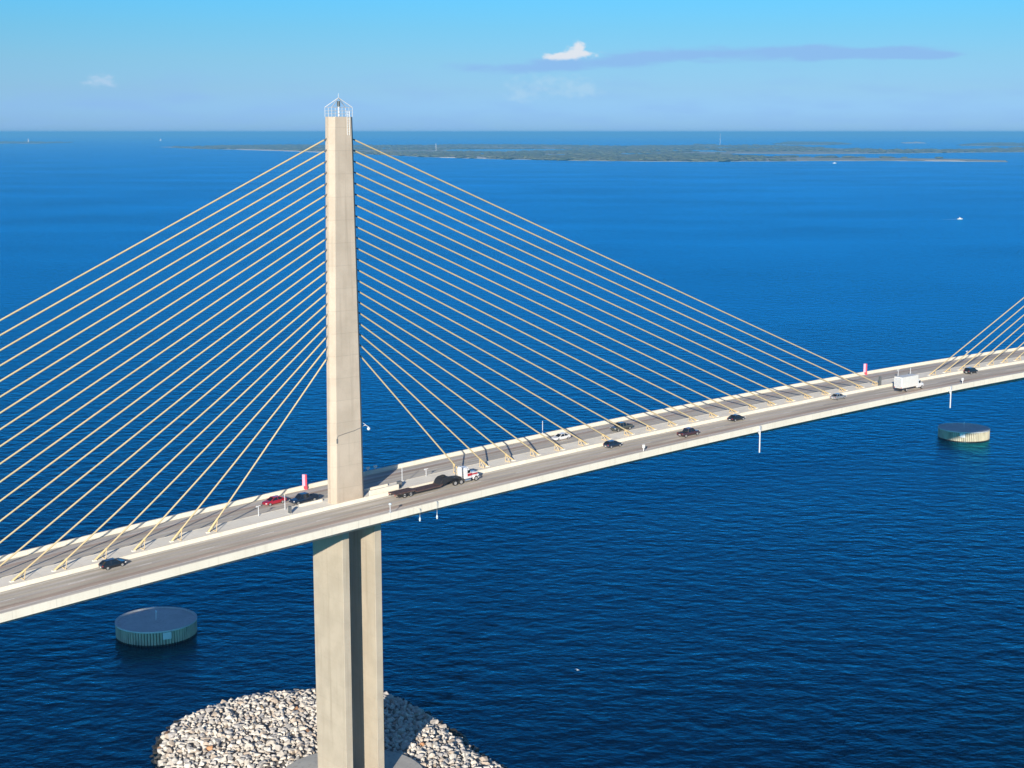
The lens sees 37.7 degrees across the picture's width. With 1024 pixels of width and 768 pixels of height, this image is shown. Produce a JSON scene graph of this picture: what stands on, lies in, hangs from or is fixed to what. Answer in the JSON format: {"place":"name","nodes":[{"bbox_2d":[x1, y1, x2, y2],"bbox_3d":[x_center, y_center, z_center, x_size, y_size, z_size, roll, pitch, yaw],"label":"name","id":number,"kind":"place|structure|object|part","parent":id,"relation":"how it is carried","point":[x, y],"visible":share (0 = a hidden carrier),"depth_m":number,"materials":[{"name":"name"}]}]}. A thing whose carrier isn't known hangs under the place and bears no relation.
{"place":"outdoors","nodes":[
{"label":"outdoors","id":0,"kind":"place"},
{"bbox_2d":[0,142,71,143],"bbox_3d":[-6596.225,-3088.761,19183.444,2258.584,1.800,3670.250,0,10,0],"label":"island","id":1,"kind":"structure","parent":0,"point":[23,143],"depth_m":17445.96,"materials":[{"name":"green plant"}]},
{"bbox_2d":[238,149,324,152],"bbox_3d":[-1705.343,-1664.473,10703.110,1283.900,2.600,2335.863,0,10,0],"label":"beach","id":2,"kind":"structure","parent":0,"point":[278,150],"depth_m":10729.66,"materials":[{"name":"beige sand"}]},
{"bbox_2d":[440,156,485,158],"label":"beach","id":3,"kind":"structure","parent":0,"point":[469,156],"depth_m":7788.09,"materials":[{"name":"beige sand"}]},
{"bbox_2d":[0,133,1023,767],"bbox_3d":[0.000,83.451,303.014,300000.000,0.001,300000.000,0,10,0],"label":"sea","id":4,"kind":"structure","parent":0,"point":[844,591],"depth_m":646.98,"materials":[{"name":"liquid"}]},
{"bbox_2d":[115,607,196,647],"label":"mooring dolphin","id":5,"kind":"object","parent":4,"relation":"in","point":[155,627],"visible":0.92,"depth_m":396.16,"materials":[{"name":"metal"}]},
{"bbox_2d":[157,693,481,767],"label":"rubble mound","id":6,"kind":"object","parent":4,"relation":"in","point":[283,763],"visible":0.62,"depth_m":323.41,"materials":[{"name":"beige stone"}]},
{"bbox_2d":[158,759,167,766],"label":"boulder","id":7,"kind":"object","parent":6,"relation":"on","point":[163,760],"visible":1,"depth_m":316.88,"materials":[{"name":"stone"}]},
{"bbox_2d":[184,762,192,767],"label":"boulder","id":8,"kind":"object","parent":6,"relation":"on","point":[187,764],"visible":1,"depth_m":311.94,"materials":[{"name":"white stone"}]},
{"bbox_2d":[205,745,212,750],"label":"boulder","id":9,"kind":"object","parent":6,"relation":"on","point":[208,748],"visible":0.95,"depth_m":319.16,"materials":[{"name":"beige stone"}]},
{"bbox_2d":[213,756,221,762],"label":"boulder","id":10,"kind":"object","parent":6,"relation":"on","point":[216,758],"visible":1,"depth_m":313.39,"materials":[{"name":"white stone"}]},
{"bbox_2d":[217,756,226,762],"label":"boulder","id":11,"kind":"object","parent":6,"relation":"on","point":[222,759],"visible":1,"depth_m":313.19,"materials":[{"name":"white stone"}]},
{"bbox_2d":[235,758,244,764],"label":"boulder","id":12,"kind":"object","parent":6,"relation":"on","point":[240,760],"visible":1,"depth_m":311.85,"materials":[{"name":"white stone"}]},
{"bbox_2d":[244,743,252,749],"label":"boulder","id":13,"kind":"object","parent":6,"relation":"on","point":[247,745],"visible":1,"depth_m":318.94,"materials":[{"name":"stone"}]},
{"bbox_2d":[272,745,281,751],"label":"boulder","id":14,"kind":"object","parent":6,"relation":"on","point":[278,747],"visible":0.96,"depth_m":318.41,"materials":[{"name":"white stone"}]},
{"bbox_2d":[277,751,284,757],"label":"boulder","id":15,"kind":"object","parent":6,"relation":"on","point":[280,754],"visible":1,"depth_m":314.99,"materials":[{"name":"stone"}]},
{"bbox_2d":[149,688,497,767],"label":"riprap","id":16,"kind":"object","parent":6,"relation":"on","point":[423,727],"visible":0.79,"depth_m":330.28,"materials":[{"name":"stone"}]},
{"bbox_2d":[415,754,423,759],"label":"boulder","id":17,"kind":"object","parent":6,"relation":"on","point":[418,756],"visible":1,"depth_m":314.35,"materials":[{"name":"grey stone"}]},
{"bbox_2d":[416,749,425,753],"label":"boulder","id":18,"kind":"object","parent":6,"relation":"on","point":[420,751],"visible":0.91,"depth_m":316.38,"materials":[{"name":"white stone"}]},
{"bbox_2d":[428,752,434,758],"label":"boulder","id":19,"kind":"object","parent":6,"relation":"on","point":[431,755],"visible":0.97,"depth_m":315.03,"materials":[{"name":"stone"}]},
{"bbox_2d":[440,745,449,749],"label":"boulder","id":20,"kind":"object","parent":6,"relation":"on","point":[445,747],"visible":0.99,"depth_m":320.20,"materials":[{"name":"grey stone"}]},
{"bbox_2d":[449,753,456,760],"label":"boulder","id":21,"kind":"object","parent":6,"relation":"on","point":[453,756],"visible":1,"depth_m":314.89,"materials":[{"name":"white stone"}]},
{"bbox_2d":[471,760,478,765],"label":"boulder","id":22,"kind":"object","parent":6,"relation":"on","point":[473,762],"visible":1,"depth_m":313.07,"materials":[{"name":"stone"}]},
{"bbox_2d":[479,756,487,761],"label":"boulder","id":23,"kind":"object","parent":6,"relation":"on","point":[483,759],"visible":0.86,"depth_m":316.00,"materials":[{"name":"stone"}]},
{"bbox_2d":[481,762,490,765],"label":"boulder","id":24,"kind":"object","parent":6,"relation":"on","point":[485,763],"visible":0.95,"depth_m":313.87,"materials":[{"name":"stone"}]},
{"bbox_2d":[0,93,1023,767],"bbox_3d":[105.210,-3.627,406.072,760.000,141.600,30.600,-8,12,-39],"label":"cable stayed bridge","id":25,"kind":"structure","parent":4,"relation":"in","point":[342,519],"depth_m":292.39,"materials":[{"name":"concrete"}]},
{"bbox_2d":[98,558,125,569],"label":"black car","id":26,"kind":"object","parent":25,"relation":"on","point":[107,564],"visible":1,"depth_m":256.11,"materials":[{"name":"paint"}]},
{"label":"side window","id":27,"kind":"part","parent":26,"relation":"part of","materials":[{"name":"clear glass"}]},
{"bbox_2d":[262,495,286,505],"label":"red car","id":28,"kind":"object","parent":25,"relation":"on","point":[271,500],"visible":0.98,"depth_m":292.33,"materials":[{"name":"paint"}]},
{"bbox_2d":[288,506,291,513],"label":"control cabinet","id":29,"kind":"object","parent":25,"relation":"on","point":[289,509],"visible":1,"depth_m":284.01,"materials":[{"name":"metal"}]},
{"bbox_2d":[289,492,318,504],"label":"dark pickup","id":30,"kind":"object","parent":25,"relation":"on","point":[299,498],"visible":0.96,"depth_m":291.95,"materials":[{"name":"blue paint"}]},
{"bbox_2d":[302,474,307,489],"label":"marker board","id":31,"kind":"object","parent":25,"relation":"on","point":[304,480],"visible":1,"depth_m":303.06,"materials":[{"name":"paint"}]},
{"bbox_2d":[388,465,479,497],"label":"loader truck","id":32,"kind":"object","parent":25,"relation":"on","point":[465,473],"visible":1,"depth_m":300.45,"materials":[{"name":"black metal"}]},
{"bbox_2d":[551,432,570,440],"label":"white car","id":33,"kind":"object","parent":25,"relation":"on","point":[559,436],"visible":1,"depth_m":339.37,"materials":[{"name":"paint"}]},
{"bbox_2d":[603,440,621,447],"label":"dark hatchback","id":34,"kind":"object","parent":25,"relation":"on","point":[610,443],"visible":1,"depth_m":330.25,"materials":[{"name":"blue paint"}]},
{"bbox_2d":[610,422,632,431],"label":"grey pickup","id":35,"kind":"object","parent":25,"relation":"on","point":[624,425],"visible":0.91,"depth_m":347.29,"materials":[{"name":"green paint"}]},
{"bbox_2d":[677,427,699,437],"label":"maroon pickup","id":36,"kind":"object","parent":25,"relation":"on","point":[686,432],"visible":1,"depth_m":340.22,"materials":[{"name":"paint"}]},
{"bbox_2d":[727,414,744,421],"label":"black saloon","id":37,"kind":"object","parent":25,"relation":"on","point":[734,417],"visible":1,"depth_m":355.50,"materials":[{"name":"paint"}]},
{"bbox_2d":[757,426,761,452],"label":"hanging gauge","id":38,"kind":"object","parent":25,"relation":"hanging from","point":[759,430],"visible":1,"depth_m":347.23,"materials":[{"name":"grey paint"}]},
{"bbox_2d":[830,393,845,399],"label":"silver car","id":39,"kind":"object","parent":25,"relation":"on","point":[837,396],"visible":1,"depth_m":380.62,"materials":[{"name":"paint"}]},
{"bbox_2d":[863,363,866,374],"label":"marker board","id":40,"kind":"object","parent":25,"relation":"on","point":[865,369],"visible":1,"depth_m":419.33,"materials":[{"name":"paint"}]},
{"bbox_2d":[894,374,923,391],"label":"box truck","id":41,"kind":"object","parent":25,"relation":"on","point":[905,382],"visible":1,"depth_m":391.68,"materials":[{"name":"white metal"}]},
{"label":"roller door","id":42,"kind":"part","parent":41,"relation":"part of","materials":[{"name":"metal"}]},
{"bbox_2d":[948,386,951,407],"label":"hanging gauge","id":43,"kind":"object","parent":25,"relation":"hanging from","point":[950,390],"visible":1,"depth_m":395.56,"materials":[{"name":"grey paint"}]},
{"bbox_2d":[964,367,977,373],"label":"black suv","id":44,"kind":"object","parent":25,"relation":"on","point":[970,370],"visible":1,"depth_m":418.75,"materials":[{"name":"paint"}]},
{"bbox_2d":[938,422,989,442],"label":"mooring dolphin","id":45,"kind":"object","parent":4,"relation":"in","point":[964,432],"visible":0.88,"depth_m":652.58,"materials":[{"name":"concrete"}]},
{"bbox_2d":[0,0,1023,132],"label":"sky","id":46,"kind":"structure","parent":0,"point":[67,66],"materials":[{"name":"blue"}]},
{"bbox_2d":[169,145,1016,161],"bbox_3d":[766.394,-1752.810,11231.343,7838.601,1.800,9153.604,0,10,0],"label":"island","id":47,"kind":"structure","parent":0,"point":[833,159],"depth_m":9289.06,"materials":[{"name":"green plant"}]},
{"bbox_2d":[446,149,577,151],"bbox_3d":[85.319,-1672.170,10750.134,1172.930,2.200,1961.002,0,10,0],"label":"lagoon","id":48,"kind":"structure","parent":47,"relation":"in","point":[504,150],"depth_m":11377.58,"materials":[{"name":"liquid"}]},
{"bbox_2d":[0,141,1023,160],"bbox_3d":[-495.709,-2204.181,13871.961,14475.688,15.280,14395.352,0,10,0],"label":"mangrove woodland","id":49,"kind":"object","parent":47,"relation":"on","point":[602,152],"visible":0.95,"depth_m":10296.82,"materials":[{"name":"green plant"}]},
{"bbox_2d":[658,150,726,151],"bbox_3d":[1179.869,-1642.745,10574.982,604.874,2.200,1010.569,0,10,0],"label":"lagoon","id":50,"kind":"structure","parent":47,"relation":"in","point":[705,150],"depth_m":10762.54,"materials":[{"name":"liquid"}]},
{"bbox_2d":[705,147,740,147],"bbox_3d":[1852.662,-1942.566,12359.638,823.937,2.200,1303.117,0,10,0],"label":"lagoon","id":51,"kind":"structure","parent":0,"point":[723,147],"depth_m":12845.70,"materials":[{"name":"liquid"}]},
{"bbox_2d":[775,144,839,144],"bbox_3d":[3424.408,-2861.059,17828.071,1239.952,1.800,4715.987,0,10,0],"label":"island","id":52,"kind":"structure","parent":0,"point":[804,144],"depth_m":15977.48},
{"bbox_2d":[920,159,960,160],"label":"beach","id":53,"kind":"structure","parent":0,"point":[941,160],"depth_m":6964.80,"materials":[{"name":"beige sand"}]}
]}

